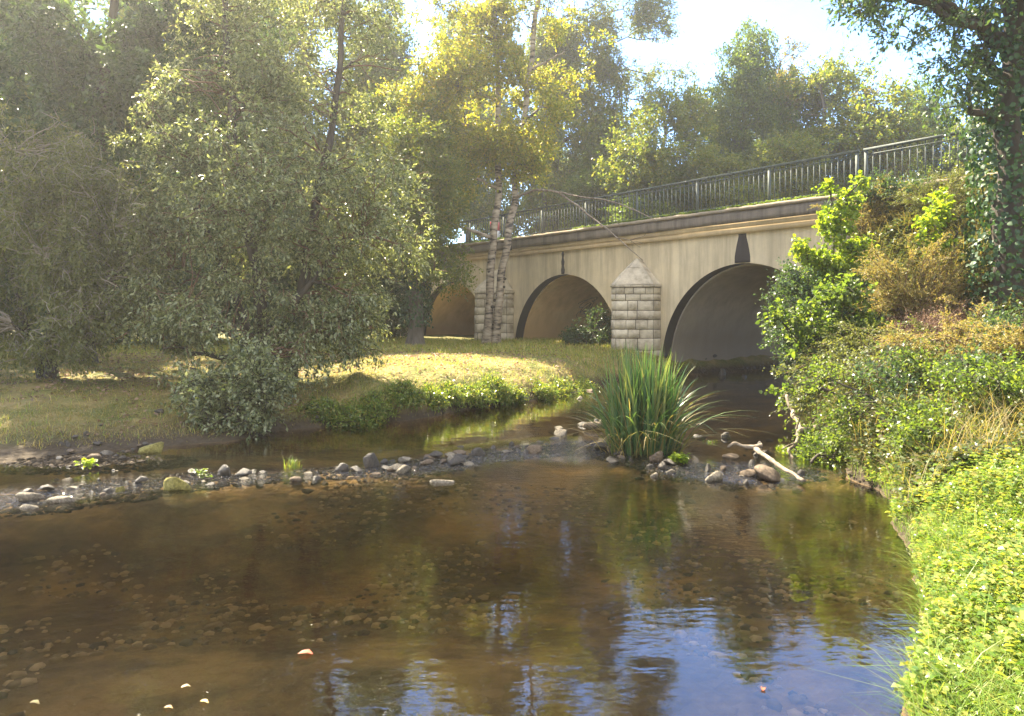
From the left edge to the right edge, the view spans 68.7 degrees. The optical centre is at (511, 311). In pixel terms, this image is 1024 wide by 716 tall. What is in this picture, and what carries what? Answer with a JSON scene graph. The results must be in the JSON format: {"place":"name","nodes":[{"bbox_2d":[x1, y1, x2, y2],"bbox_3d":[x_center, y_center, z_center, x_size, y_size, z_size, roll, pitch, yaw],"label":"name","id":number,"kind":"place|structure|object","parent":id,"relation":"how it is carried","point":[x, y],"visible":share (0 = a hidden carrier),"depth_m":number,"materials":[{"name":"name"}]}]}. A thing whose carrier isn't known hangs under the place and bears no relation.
{"place":"outdoors","nodes":[
{"label":"outdoors","id":0,"kind":"place"},
{"bbox_2d":[0,367,846,513],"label":"water","id":1,"kind":"structure","parent":0,"point":[741,390],"depth_m":15.79,"materials":[{"name":"liquid"}]},
{"bbox_2d":[73,457,98,468],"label":"water plant","id":2,"kind":"object","parent":1,"relation":"on","point":[88,463],"visible":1,"depth_m":9.82,"materials":[{"name":"green plant"}]},
{"bbox_2d":[163,477,191,491],"bbox_3d":[-3.962,2.044,8.868,0.329,0.205,0.137,0,0,-11],"label":"boulder","id":3,"kind":"object","parent":1,"relation":"on","point":[170,484],"visible":0.99,"depth_m":8.82,"materials":[{"name":"stone"}]},
{"bbox_2d":[429,479,454,486],"bbox_3d":[-0.861,2.110,9.228,0.342,0.104,0.142,0,0,11],"label":"boulder","id":4,"kind":"object","parent":1,"relation":"in","point":[443,483],"visible":1,"depth_m":9.20,"materials":[{"name":"stone"}]},
{"bbox_2d":[722,453,739,460],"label":"stone","id":5,"kind":"object","parent":1,"relation":"in","point":[733,456],"visible":0.92,"depth_m":10.81,"materials":[{"name":"stone"}]},
{"bbox_2d":[727,441,804,481],"bbox_3d":[3.387,1.985,10.024,0.491,0.187,1.876,0,0,0],"label":"driftwood log","id":6,"kind":"object","parent":1,"relation":"on","point":[756,448],"visible":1,"depth_m":10.25,"materials":[{"name":"wood"}]},
{"bbox_2d":[782,394,830,460],"bbox_3d":[4.508,1.749,11.419,0.695,0.816,1.499,0,0,22],"label":"driftwood root","id":7,"kind":"object","parent":1,"relation":"in","point":[798,426],"visible":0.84,"depth_m":11.27,"materials":[{"name":"wood"}]},
{"bbox_2d":[0,192,1023,715],"bbox_3d":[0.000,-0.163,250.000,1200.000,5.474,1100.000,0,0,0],"label":"ground","id":8,"kind":"structure","parent":0,"point":[552,642],"depth_m":7.10,"materials":[{"name":"soil"}]},
{"bbox_2d":[15,492,42,501],"bbox_3d":[-5.393,2.070,8.390,0.248,0.122,0.156,0,0,-6],"label":"boulder","id":9,"kind":"object","parent":8,"relation":"on","point":[26,496],"visible":1,"depth_m":8.33,"materials":[{"name":"stone"}]},
{"bbox_2d":[0,204,99,344],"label":"hazel shrub","id":10,"kind":"object","parent":8,"relation":"on","point":[7,281],"visible":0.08,"depth_m":24.52,"materials":[{"name":"green plant"}]},
{"bbox_2d":[3,217,141,345],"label":"hazel shrub","id":11,"kind":"object","parent":8,"relation":"on","point":[28,307],"visible":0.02,"depth_m":24.43,"materials":[{"name":"green plant"}]},
{"bbox_2d":[0,99,196,382],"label":"drooping tree","id":12,"kind":"object","parent":8,"relation":"on","point":[75,200],"visible":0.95,"depth_m":14.77,"materials":[{"name":"green plant"}]},
{"bbox_2d":[0,0,227,342],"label":"ash tree","id":13,"kind":"object","parent":8,"relation":"on","point":[121,12],"visible":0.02,"depth_m":27.13,"materials":[{"name":"green plant"}]},
{"bbox_2d":[0,0,307,364],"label":"broadleaf tree","id":14,"kind":"object","parent":8,"relation":"on","point":[114,60],"visible":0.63,"depth_m":17.55,"materials":[{"name":"green plant"}]},
{"bbox_2d":[133,204,228,346],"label":"hazel shrub","id":15,"kind":"object","parent":8,"relation":"on","point":[188,276],"visible":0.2,"depth_m":24.59,"materials":[{"name":"green plant"}]},
{"bbox_2d":[107,162,267,342],"bbox_3d":[-12.767,-1.953,27.779,8.603,8.581,4.817,0,0,-18],"label":"hazel shrub","id":16,"kind":"object","parent":8,"relation":"on","point":[129,330],"visible":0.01,"depth_m":27.36,"materials":[{"name":"green plant"}]},
{"bbox_2d":[218,464,229,475],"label":"stone","id":17,"kind":"object","parent":8,"relation":"on","point":[224,469],"visible":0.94,"depth_m":9.65,"materials":[{"name":"stone"}]},
{"bbox_2d":[168,1,287,341],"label":"maple tree","id":18,"kind":"object","parent":8,"relation":"on","point":[240,119],"visible":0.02,"depth_m":29.71,"materials":[{"name":"green plant"}]},
{"bbox_2d":[160,326,303,445],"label":"riverside shrub","id":19,"kind":"object","parent":8,"relation":"on","point":[252,390],"visible":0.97,"depth_m":12.59,"materials":[{"name":"green plant"}]},
{"bbox_2d":[235,468,251,476],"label":"stone","id":20,"kind":"object","parent":8,"relation":"on","point":[243,472],"visible":0.98,"depth_m":9.59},
{"bbox_2d":[97,0,453,398],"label":"willow tree","id":21,"kind":"object","parent":8,"relation":"on","point":[178,315],"visible":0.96,"depth_m":15.20,"materials":[{"name":"green plant"}]},
{"bbox_2d":[197,199,353,341],"bbox_3d":[-9.022,-1.069,27.519,6.309,6.293,3.532,0,0,-9],"label":"hazel shrub","id":22,"kind":"object","parent":8,"relation":"on","point":[283,280],"visible":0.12,"depth_m":26.98,"materials":[{"name":"green plant"}]},
{"bbox_2d":[217,136,360,340],"bbox_3d":[-10.488,-2.798,31.952,10.898,10.869,6.101,0,0,27],"label":"hazel shrub","id":23,"kind":"object","parent":8,"relation":"on","point":[271,279],"visible":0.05,"depth_m":30.55,"materials":[{"name":"green plant"}]},
{"bbox_2d":[190,0,413,338],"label":"ash tree","id":24,"kind":"object","parent":8,"relation":"on","point":[322,138],"visible":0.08,"depth_m":32.55,"materials":[{"name":"green plant"}]},
{"bbox_2d":[289,392,346,427],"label":"weed clump","id":25,"kind":"object","parent":8,"relation":"on","point":[327,407],"visible":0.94,"depth_m":13.78,"materials":[{"name":"green plant"}]},
{"bbox_2d":[287,230,386,341],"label":"hazel shrub","id":26,"kind":"object","parent":8,"relation":"on","point":[314,284],"visible":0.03,"depth_m":29.49,"materials":[{"name":"green plant"}]},
{"bbox_2d":[0,335,681,448],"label":"bank grass","id":27,"kind":"structure","parent":8,"relation":"on","point":[466,342],"depth_m":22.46,"materials":[{"name":"plant"}]},
{"bbox_2d":[335,463,348,472],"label":"stone","id":28,"kind":"object","parent":8,"relation":"on","point":[342,467],"visible":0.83,"depth_m":9.90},
{"bbox_2d":[318,391,386,434],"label":"weed clump","id":29,"kind":"object","parent":8,"relation":"on","point":[354,423],"visible":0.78,"depth_m":13.84,"materials":[{"name":"green plant"}]},
{"bbox_2d":[363,453,379,468],"bbox_3d":[-1.907,2.053,10.226,0.134,0.262,0.255,0,0,31],"label":"stone","id":30,"kind":"object","parent":8,"relation":"on","point":[370,460],"visible":0.87,"depth_m":10.16,"materials":[{"name":"stone"}]},
{"bbox_2d":[347,388,399,422],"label":"weed clump","id":31,"kind":"object","parent":8,"relation":"on","point":[380,407],"visible":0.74,"depth_m":14.22,"materials":[{"name":"green plant"}]},
{"bbox_2d":[327,0,434,335],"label":"maple tree","id":32,"kind":"object","parent":8,"relation":"on","point":[404,50],"visible":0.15,"depth_m":33.55,"materials":[{"name":"green plant"}]},
{"bbox_2d":[368,259,436,337],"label":"hazel shrub","id":33,"kind":"object","parent":8,"relation":"on","point":[394,328],"visible":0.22,"depth_m":32.38,"materials":[{"name":"green plant"}]},
{"bbox_2d":[381,378,428,411],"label":"weed clump","id":34,"kind":"object","parent":8,"relation":"on","point":[410,396],"visible":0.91,"depth_m":14.59,"materials":[{"name":"green plant"}]},
{"bbox_2d":[330,80,482,345],"bbox_3d":[-3.677,-3.507,26.696,5.437,9.710,4.073,0,0,0],"label":"ivy clad tree","id":35,"kind":"object","parent":8,"relation":"on","point":[413,134],"visible":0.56,"depth_m":26.32,"materials":[{"name":"green plant"}]},
{"bbox_2d":[420,381,450,412],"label":"weed clump","id":36,"kind":"object","parent":8,"relation":"on","point":[435,397],"visible":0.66,"depth_m":15.16,"materials":[{"name":"green plant"}]},
{"bbox_2d":[0,434,881,518],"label":"gravel","id":37,"kind":"structure","parent":8,"relation":"on","point":[155,461],"depth_m":9.87,"materials":[{"name":"gravel"}]},
{"bbox_2d":[18,504,38,511],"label":"boulder","id":38,"kind":"object","parent":37,"relation":"on","point":[29,508],"visible":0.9,"depth_m":7.98,"materials":[{"name":"stone"}]},
{"bbox_2d":[45,496,75,504],"bbox_3d":[-4.997,2.099,8.287,0.290,0.120,0.083,0,0,-23],"label":"boulder","id":39,"kind":"object","parent":37,"relation":"on","point":[62,499],"visible":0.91,"depth_m":8.27,"materials":[{"name":"stone"}]},
{"bbox_2d":[138,442,163,454],"bbox_3d":[-5.401,2.067,11.228,0.346,0.220,0.213,0,0,-40],"label":"boulder","id":40,"kind":"object","parent":37,"relation":"on","point":[154,448],"visible":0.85,"depth_m":11.17,"materials":[{"name":"stone"}]},
{"bbox_2d":[649,451,662,462],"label":"boulder","id":41,"kind":"object","parent":37,"relation":"on","point":[656,457],"visible":0.84,"depth_m":10.48,"materials":[{"name":"stone"}]},
{"bbox_2d":[0,474,905,715],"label":"bed pebbles","id":42,"kind":"object","parent":8,"relation":"on","point":[25,651],"visible":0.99,"depth_m":6.22,"materials":[{"name":"stone"}]},
{"bbox_2d":[439,380,469,411],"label":"weed clump","id":43,"kind":"object","parent":8,"relation":"on","point":[455,396],"visible":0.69,"depth_m":15.79,"materials":[{"name":"green plant"}]},
{"bbox_2d":[448,456,464,465],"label":"stone","id":44,"kind":"object","parent":8,"relation":"on","point":[455,460],"visible":1,"depth_m":10.28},
{"bbox_2d":[427,0,514,241],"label":"maple tree","id":45,"kind":"object","parent":8,"relation":"on","point":[472,205],"visible":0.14,"depth_m":47.75,"materials":[{"name":"green plant"}]},
{"bbox_2d":[471,447,484,456],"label":"stone","id":46,"kind":"object","parent":8,"relation":"on","point":[476,451],"visible":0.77,"depth_m":10.99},
{"bbox_2d":[461,380,497,408],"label":"weed clump","id":47,"kind":"object","parent":8,"relation":"on","point":[478,397],"visible":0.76,"depth_m":16.21,"materials":[{"name":"green plant"}]},
{"bbox_2d":[474,368,517,407],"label":"weed clump","id":48,"kind":"object","parent":8,"relation":"on","point":[500,388],"visible":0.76,"depth_m":16.82,"materials":[{"name":"green plant"}]},
{"bbox_2d":[372,0,656,343],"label":"birch tree","id":49,"kind":"object","parent":8,"relation":"on","point":[496,142],"visible":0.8,"depth_m":28.07,"materials":[{"name":"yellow plant"}]},
{"bbox_2d":[502,381,529,404],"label":"weed clump","id":50,"kind":"object","parent":8,"relation":"on","point":[520,394],"visible":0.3,"depth_m":17.18,"materials":[{"name":"green plant"}]},
{"bbox_2d":[527,445,541,454],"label":"stone","id":51,"kind":"object","parent":8,"relation":"on","point":[533,449],"visible":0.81,"depth_m":11.18,"materials":[{"name":"stone"}]},
{"bbox_2d":[529,373,558,399],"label":"weed clump","id":52,"kind":"object","parent":8,"relation":"on","point":[544,392],"visible":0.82,"depth_m":18.01,"materials":[{"name":"green plant"}]},
{"bbox_2d":[469,39,644,240],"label":"ash tree","id":53,"kind":"object","parent":8,"relation":"on","point":[611,109],"visible":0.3,"depth_m":44.56,"materials":[{"name":"green plant"}]},
{"bbox_2d":[553,429,566,438],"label":"stone","id":54,"kind":"object","parent":8,"relation":"on","point":[559,433],"visible":0.95,"depth_m":12.77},
{"bbox_2d":[552,374,584,396],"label":"weed clump","id":55,"kind":"object","parent":8,"relation":"on","point":[566,388],"visible":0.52,"depth_m":19.01,"materials":[{"name":"green plant"}]},
{"bbox_2d":[558,302,611,345],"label":"bush","id":56,"kind":"object","parent":8,"relation":"on","point":[570,336],"visible":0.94,"depth_m":27.27,"materials":[{"name":"green plant"}]},
{"bbox_2d":[572,375,600,390],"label":"weed clump","id":57,"kind":"object","parent":8,"relation":"on","point":[580,384],"visible":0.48,"depth_m":20.37,"materials":[{"name":"green plant"}]},
{"bbox_2d":[553,115,633,230],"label":"maple tree","id":58,"kind":"object","parent":8,"relation":"on","point":[588,186],"visible":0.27,"depth_m":42.89,"materials":[{"name":"green plant"}]},
{"bbox_2d":[519,0,704,233],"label":"ash tree","id":59,"kind":"object","parent":8,"relation":"on","point":[646,17],"visible":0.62,"depth_m":44.05,"materials":[{"name":"green plant"}]},
{"bbox_2d":[599,162,702,221],"bbox_3d":[7.689,-3.200,39.000,5.689,9.172,7.618,0,0,38],"label":"maple tree","id":60,"kind":"object","parent":8,"relation":"on","point":[676,174],"visible":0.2,"depth_m":37.70,"materials":[{"name":"green plant"}]},
{"bbox_2d":[540,343,764,457],"bbox_3d":[2.123,1.315,11.277,3.931,1.798,3.565,0,0,0],"label":"reed clump","id":61,"kind":"object","parent":8,"relation":"on","point":[640,420],"visible":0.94,"depth_m":11.12,"materials":[{"name":"green plant"}]},
{"bbox_2d":[591,70,724,222],"bbox_3d":[8.389,-5.616,39.925,7.419,13.983,10.498,0,0,21],"label":"ash tree","id":62,"kind":"object","parent":8,"relation":"on","point":[648,160],"visible":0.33,"depth_m":38.11,"materials":[{"name":"green plant"}]},
{"bbox_2d":[668,452,689,463],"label":"water plant","id":63,"kind":"object","parent":8,"relation":"on","point":[678,457],"visible":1,"depth_m":10.36,"materials":[{"name":"green plant"}]},
{"bbox_2d":[388,172,997,362],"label":"road bridge","id":64,"kind":"structure","parent":8,"relation":"on","point":[688,286],"depth_m":25.65,"materials":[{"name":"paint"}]},
{"bbox_2d":[441,179,925,246],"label":"coping weeds","id":65,"kind":"object","parent":64,"relation":"on","point":[732,206],"visible":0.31,"depth_m":23.44,"materials":[{"name":"green plant"}]},
{"bbox_2d":[441,123,1021,243],"bbox_3d":[-1.768,-3.625,34.026,0.140,1.150,47.802,0,0,-36],"label":"bridge railing","id":66,"kind":"object","parent":64,"relation":"on","point":[866,150],"visible":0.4,"depth_m":22.64,"materials":[{"name":"metal"}]},
{"bbox_2d":[705,471,722,483],"bbox_3d":[2.527,2.073,9.347,0.263,0.169,0.123,0,0,-29],"label":"boulder","id":67,"kind":"object","parent":8,"relation":"on","point":[716,476],"visible":0.94,"depth_m":9.30,"materials":[{"name":"stone"}]},
{"bbox_2d":[721,432,731,442],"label":"stone","id":68,"kind":"object","parent":8,"relation":"on","point":[726,438],"visible":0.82,"depth_m":12.51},
{"bbox_2d":[676,141,784,209],"bbox_3d":[10.281,-3.698,37.911,5.342,10.069,7.560,0,0,-39],"label":"ash tree","id":69,"kind":"object","parent":8,"relation":"on","point":[710,155],"visible":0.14,"depth_m":36.82,"materials":[{"name":"green plant"}]},
{"bbox_2d":[688,14,804,193],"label":"maple tree","id":70,"kind":"object","parent":8,"relation":"on","point":[742,103],"visible":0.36,"depth_m":41.85,"materials":[{"name":"green plant"}]},
{"bbox_2d":[739,469,756,477],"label":"boulder","id":71,"kind":"object","parent":8,"relation":"on","point":[749,473],"visible":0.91,"depth_m":9.58,"materials":[{"name":"stone"}]},
{"bbox_2d":[754,464,779,482],"bbox_3d":[3.200,2.036,9.437,0.377,0.207,0.239,0,0,43],"label":"boulder","id":72,"kind":"object","parent":8,"relation":"on","point":[767,473],"visible":0.98,"depth_m":9.35,"materials":[{"name":"stone"}]},
{"bbox_2d":[702,123,841,206],"bbox_3d":[13.542,-4.039,37.844,8.895,10.770,6.286,0,0,-23],"label":"ash tree","id":73,"kind":"object","parent":8,"relation":"on","point":[787,151],"visible":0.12,"depth_m":36.81,"materials":[{"name":"green plant"}]},
{"bbox_2d":[748,34,833,135],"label":"aspen tree","id":74,"kind":"object","parent":8,"relation":"on","point":[793,49],"visible":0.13,"depth_m":44.15,"materials":[{"name":"green plant"}]},
{"bbox_2d":[753,255,894,384],"bbox_3d":[6.146,0.206,14.837,2.866,2.675,1.658,0,0,0],"label":"bramble bush","id":75,"kind":"object","parent":8,"relation":"on","point":[794,273],"visible":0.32,"depth_m":14.74,"materials":[{"name":"green plant"}]},
{"bbox_2d":[782,396,866,473],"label":"bramble bush","id":76,"kind":"object","parent":8,"relation":"on","point":[811,450],"visible":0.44,"depth_m":10.69,"materials":[{"name":"green plant"}]},
{"bbox_2d":[755,269,899,421],"bbox_3d":[5.902,0.574,13.482,2.693,2.819,1.658,0,0,-22],"label":"alder shrub","id":77,"kind":"object","parent":8,"relation":"on","point":[835,299],"visible":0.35,"depth_m":13.47,"materials":[{"name":"green plant"}]},
{"bbox_2d":[788,170,879,339],"bbox_3d":[6.476,-0.715,15.226,1.873,4.367,1.034,0,0,-10],"label":"hazel sapling","id":78,"kind":"object","parent":8,"relation":"on","point":[823,259],"visible":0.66,"depth_m":15.12,"materials":[{"name":"green plant"}]},
{"bbox_2d":[734,43,940,195],"bbox_3d":[17.570,-6.900,42.169,12.310,16.396,8.699,0,0,42],"label":"ash tree","id":79,"kind":"object","parent":8,"relation":"on","point":[826,78],"visible":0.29,"depth_m":39.47,"materials":[{"name":"green plant"}]},
{"bbox_2d":[769,316,909,425],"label":"cotoneaster bush","id":80,"kind":"object","parent":8,"relation":"on","point":[847,342],"visible":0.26,"depth_m":12.90,"materials":[{"name":"green plant"}]},
{"bbox_2d":[762,321,945,419],"bbox_3d":[5.559,1.022,11.636,2.785,1.757,2.067,0,0,-27],"label":"bramble bush","id":81,"kind":"object","parent":8,"relation":"on","point":[855,359],"visible":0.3,"depth_m":11.51,"materials":[{"name":"green plant"}]},
{"bbox_2d":[822,151,895,192],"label":"maple tree","id":82,"kind":"object","parent":8,"relation":"on","point":[834,178],"visible":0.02,"depth_m":39.04,"materials":[{"name":"green plant"}]},
{"bbox_2d":[810,172,919,238],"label":"cotoneaster bush","id":83,"kind":"object","parent":8,"relation":"on","point":[863,222],"visible":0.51,"depth_m":17.74,"materials":[{"name":"green plant"}]},
{"bbox_2d":[828,85,923,182],"bbox_3d":[19.352,-5.335,39.955,5.395,13.436,4.173,0,0,-29],"label":"aspen tree","id":84,"kind":"object","parent":8,"relation":"on","point":[899,167],"visible":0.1,"depth_m":39.29,"materials":[{"name":"green plant"}]},
{"bbox_2d":[822,167,941,238],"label":"bramble bush","id":85,"kind":"object","parent":8,"relation":"on","point":[888,180],"visible":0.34,"depth_m":17.72,"materials":[{"name":"green plant"}]},
{"bbox_2d":[789,334,987,451],"bbox_3d":[5.113,1.090,9.906,2.726,1.602,1.814,0,0,40],"label":"bramble bush","id":86,"kind":"object","parent":8,"relation":"on","point":[843,402],"visible":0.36,"depth_m":9.91,"materials":[{"name":"green plant"}]},
{"bbox_2d":[794,389,1023,715],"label":"shore grass","id":87,"kind":"structure","parent":8,"relation":"on","point":[920,710],"depth_m":4.19,"materials":[{"name":"plant"}]},
{"bbox_2d":[795,167,1023,520],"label":"dry grass","id":88,"kind":"structure","parent":8,"relation":"on","point":[970,427],"depth_m":8.23,"materials":[{"name":"beige plant"}]},
{"bbox_2d":[859,304,965,381],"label":"dry shrub","id":89,"kind":"object","parent":8,"relation":"on","point":[932,323],"visible":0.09,"depth_m":12.34,"materials":[{"name":"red plant"}]},
{"bbox_2d":[811,0,1023,316],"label":"ivy clad tree","id":90,"kind":"object","parent":8,"relation":"on","point":[1003,119],"visible":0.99,"depth_m":13.33,"materials":[{"name":"green plant"}]},
{"bbox_2d":[811,166,1023,509],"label":"undergrowth","id":91,"kind":"object","parent":8,"relation":"on","point":[907,463],"visible":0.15,"depth_m":9.32,"materials":[{"name":"green plant"}]},
{"bbox_2d":[844,231,993,331],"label":"dry shrub","id":92,"kind":"object","parent":8,"relation":"on","point":[921,290],"visible":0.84,"depth_m":13.92,"materials":[{"name":"red plant"}]},
{"bbox_2d":[871,389,975,487],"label":"bramble bush","id":93,"kind":"object","parent":8,"relation":"on","point":[925,415],"visible":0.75,"depth_m":8.19,"materials":[{"name":"green plant"}]},
{"bbox_2d":[838,296,1023,414],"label":"bramble bush","id":94,"kind":"object","parent":8,"relation":"on","point":[899,383],"visible":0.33,"depth_m":9.75,"materials":[{"name":"green plant"}]},
{"bbox_2d":[907,186,957,304],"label":"hazel sapling","id":95,"kind":"object","parent":8,"relation":"on","point":[937,212],"visible":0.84,"depth_m":14.39,"materials":[{"name":"green plant"}]},
{"bbox_2d":[881,159,985,233],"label":"cotoneaster bush","id":96,"kind":"object","parent":8,"relation":"on","point":[916,202],"visible":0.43,"depth_m":16.33,"materials":[{"name":"green plant"}]},
{"bbox_2d":[874,290,993,351],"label":"dry shrub","id":97,"kind":"object","parent":8,"relation":"on","point":[963,314],"visible":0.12,"depth_m":13.40,"materials":[{"name":"red plant"}]},
{"bbox_2d":[855,302,1018,355],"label":"cotoneaster bush","id":98,"kind":"object","parent":8,"relation":"on","point":[914,321],"visible":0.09,"depth_m":12.13,"materials":[{"name":"green plant"}]},
{"bbox_2d":[865,296,1012,375],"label":"cotoneaster bush","id":99,"kind":"object","parent":8,"relation":"on","point":[892,338],"visible":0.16,"depth_m":11.11,"materials":[{"name":"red plant"}]},
{"bbox_2d":[890,75,988,181],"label":"maple tree","id":100,"kind":"object","parent":8,"relation":"on","point":[937,146],"visible":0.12,"depth_m":43.31,"materials":[{"name":"green plant"}]},
{"bbox_2d":[860,411,1023,715],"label":"ground cover","id":101,"kind":"object","parent":8,"relation":"on","point":[1016,546],"visible":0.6,"depth_m":4.74,"materials":[{"name":"green plant"}]},
{"bbox_2d":[886,339,1023,429],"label":"bramble bush","id":102,"kind":"object","parent":8,"relation":"on","point":[1004,382],"visible":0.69,"depth_m":8.43,"materials":[{"name":"green plant"}]},
{"bbox_2d":[890,321,1021,396],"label":"bramble bush","id":103,"kind":"object","parent":8,"relation":"on","point":[922,359],"visible":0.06,"depth_m":9.90,"materials":[{"name":"green plant"}]},
{"bbox_2d":[905,97,1023,179],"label":"ash tree","id":104,"kind":"object","parent":8,"relation":"on","point":[953,161],"visible":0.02,"depth_m":41.08,"materials":[{"name":"green plant"}]},
{"bbox_2d":[909,316,1023,369],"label":"cotoneaster bush","id":105,"kind":"object","parent":8,"relation":"on","point":[1006,338],"visible":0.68,"depth_m":9.83,"materials":[{"name":"red plant"}]},
{"bbox_2d":[953,331,1023,371],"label":"bramble bush","id":106,"kind":"object","parent":8,"relation":"on","point":[1019,355],"visible":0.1,"depth_m":9.95,"materials":[{"name":"green plant"}]},
{"bbox_2d":[72,0,1003,243],"label":"sky","id":107,"kind":"structure","parent":0,"point":[706,24],"materials":[{"name":"white"}]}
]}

